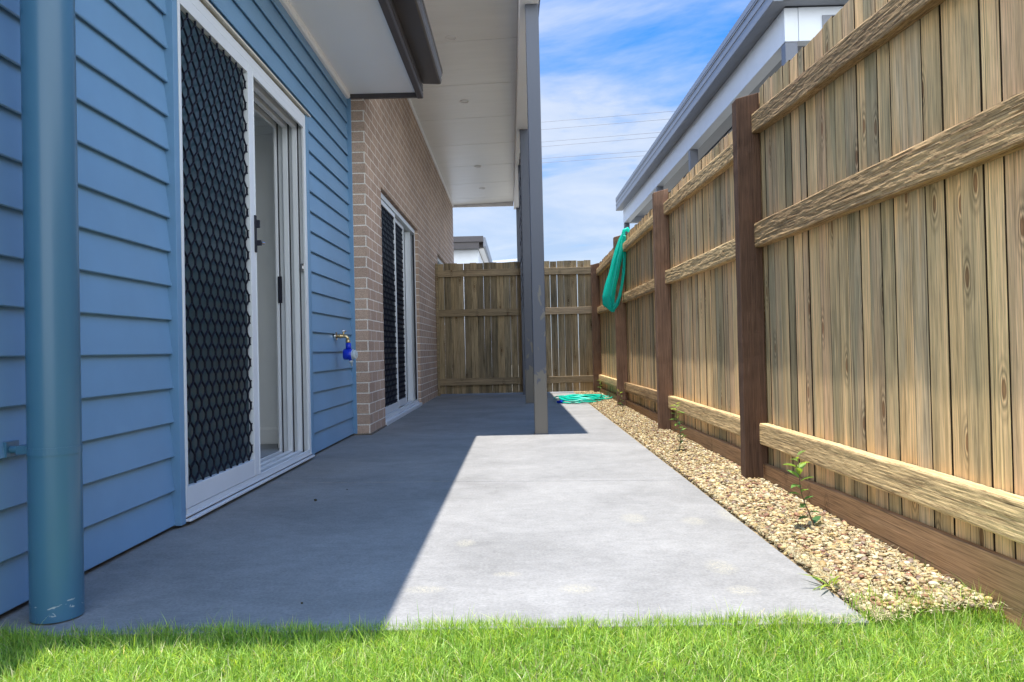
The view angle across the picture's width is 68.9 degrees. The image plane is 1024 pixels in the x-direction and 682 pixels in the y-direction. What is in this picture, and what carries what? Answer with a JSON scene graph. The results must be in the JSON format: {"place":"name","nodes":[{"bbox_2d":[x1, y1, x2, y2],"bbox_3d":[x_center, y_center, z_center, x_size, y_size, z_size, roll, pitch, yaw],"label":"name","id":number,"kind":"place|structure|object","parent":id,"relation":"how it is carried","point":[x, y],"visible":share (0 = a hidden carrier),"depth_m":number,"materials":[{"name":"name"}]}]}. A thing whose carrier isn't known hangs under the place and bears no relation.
{"place":"outdoors","nodes":[
{"label":"outdoors","id":0,"kind":"place"},
{"bbox_2d":[0,391,868,643],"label":"concrete slab","id":1,"kind":"structure","parent":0,"point":[492,505],"depth_m":2.59,"materials":[{"name":"grey concrete"}]},
{"bbox_2d":[0,0,548,623],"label":"house","id":2,"kind":"structure","parent":1,"relation":"on","point":[222,222],"depth_m":3.41,"materials":[{"name":"paint"}]},
{"bbox_2d":[177,0,314,521],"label":"sliding door","id":3,"kind":"structure","parent":2,"relation":"in","point":[221,87],"depth_m":3.54,"materials":[{"name":"white metal"}]},
{"bbox_2d":[334,330,357,365],"bbox_3d":[-1.235,0.053,5.558,0.168,0.273,0.088,-1,-1,0],"label":"garden tap","id":4,"kind":"object","parent":2,"relation":"attached to","point":[349,354],"visible":1,"depth_m":5.54,"materials":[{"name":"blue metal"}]},
{"bbox_2d":[381,193,421,425],"bbox_3d":[-1.233,-0.299,8.070,0.163,2.180,2.510,-1,-1,0],"label":"sliding door","id":5,"kind":"structure","parent":2,"relation":"in","point":[398,237],"depth_m":8.18,"materials":[{"name":"white metal"}]},
{"bbox_2d":[553,394,611,403],"bbox_3d":[0.899,0.725,9.491,0.754,0.076,1.152,-1,-1,0],"label":"garden hose","id":6,"kind":"object","parent":1,"relation":"on","point":[576,398],"visible":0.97,"depth_m":9.13,"materials":[{"name":"teal plastic"}]},
{"bbox_2d":[797,573,838,589],"bbox_3d":[0.837,0.652,2.053,0.109,0.063,0.157,-1,-1,11],"label":"weed","id":7,"kind":"object","parent":1,"relation":"on","point":[833,580],"visible":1,"depth_m":2.04,"materials":[{"name":"green plant"}]},
{"bbox_2d":[0,559,1023,681],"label":"lawn","id":8,"kind":"structure","parent":0,"point":[567,660],"depth_m":1.65,"materials":[{"name":"plant"}]},
{"bbox_2d":[435,260,593,395],"bbox_3d":[0.071,-0.174,11.252,2.408,2.041,0.120,-1,-1,0],"label":"timber fence","id":9,"kind":"object","parent":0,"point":[487,366],"visible":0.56,"depth_m":11.24,"materials":[{"name":"brown wood"}]},
{"bbox_2d":[492,348,579,390],"bbox_3d":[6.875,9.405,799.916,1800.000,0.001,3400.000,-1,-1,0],"label":"ground","id":10,"kind":"structure","parent":0,"point":[552,383],"depth_m":27.46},
{"bbox_2d":[453,236,492,362],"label":"neighbour house","id":11,"kind":"structure","parent":10,"relation":"on","point":[471,249],"depth_m":22.39,"materials":[{"name":"paint"}]},
{"bbox_2d":[493,259,517,359],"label":"neighbour house","id":12,"kind":"structure","parent":10,"relation":"on","point":[506,260],"depth_m":40.06,"materials":[{"name":"white"}]},
{"bbox_2d":[616,0,848,233],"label":"neighbour house","id":13,"kind":"structure","parent":10,"relation":"on","point":[763,41],"depth_m":7.64,"materials":[{"name":"paint"}]},
{"bbox_2d":[543,156,635,162],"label":"power line","id":14,"kind":"object","parent":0,"point":[589,159],"visible":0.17,"depth_m":60.10,"materials":[{"name":"grey metal"}]},
{"bbox_2d":[542,151,641,158],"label":"power line","id":15,"kind":"object","parent":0,"point":[595,154],"visible":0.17,"depth_m":60.10,"materials":[{"name":"grey metal"}]},
{"bbox_2d":[542,137,654,146],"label":"power line","id":16,"kind":"object","parent":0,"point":[602,141],"visible":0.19,"depth_m":60.11,"materials":[{"name":"grey metal"}]},
{"bbox_2d":[453,0,750,348],"label":"sky","id":17,"kind":"structure","parent":0,"point":[602,59],"materials":[{"name":"blue"}]},
{"bbox_2d":[545,132,659,141],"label":"power line","id":18,"kind":"object","parent":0,"point":[598,137],"visible":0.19,"depth_m":60.11,"materials":[{"name":"grey metal"}]},
{"bbox_2d":[541,119,665,129],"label":"power line","id":19,"kind":"object","parent":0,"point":[604,124],"visible":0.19,"depth_m":60.12,"materials":[{"name":"grey metal"}]},
{"bbox_2d":[547,111,671,121],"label":"power line","id":20,"kind":"object","parent":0,"point":[609,116],"visible":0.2,"depth_m":60.12,"materials":[{"name":"grey metal"}]},
{"bbox_2d":[573,390,1009,623],"bbox_3d":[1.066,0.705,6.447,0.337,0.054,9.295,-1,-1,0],"label":"gravel","id":21,"kind":"structure","parent":0,"point":[706,470],"depth_m":2.58,"materials":[{"name":"beige gravel"}]},
{"bbox_2d":[670,402,685,449],"bbox_3d":[1.024,0.540,4.608,0.109,0.321,0.088,-1,-1,12],"label":"seedling","id":22,"kind":"object","parent":21,"relation":"on","point":[678,423],"visible":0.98,"depth_m":4.61,"materials":[{"name":"green plant"}]},
{"bbox_2d":[591,0,1023,631],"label":"timber fence","id":23,"kind":"object","parent":21,"relation":"on","point":[823,246],"visible":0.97,"depth_m":2.52,"materials":[{"name":"brown wood"}]},
{"bbox_2d":[602,227,629,311],"bbox_3d":[1.135,-0.765,8.030,0.338,0.918,0.087,-1,-1,0],"label":"fabric strip","id":24,"kind":"object","parent":23,"relation":"hanging from","point":[608,297],"visible":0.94,"depth_m":8.01,"materials":[{"name":"teal fabric"}]},
{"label":"soil","id":25,"kind":"structure","parent":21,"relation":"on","visible":0},
{"bbox_2d":[783,450,820,525],"bbox_3d":[1.022,0.533,2.630,0.131,0.292,0.098,-1,-1,15],"label":"seedling","id":26,"kind":"object","parent":25,"relation":"on","point":[799,470],"visible":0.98,"depth_m":2.62,"materials":[{"name":"green plant"}]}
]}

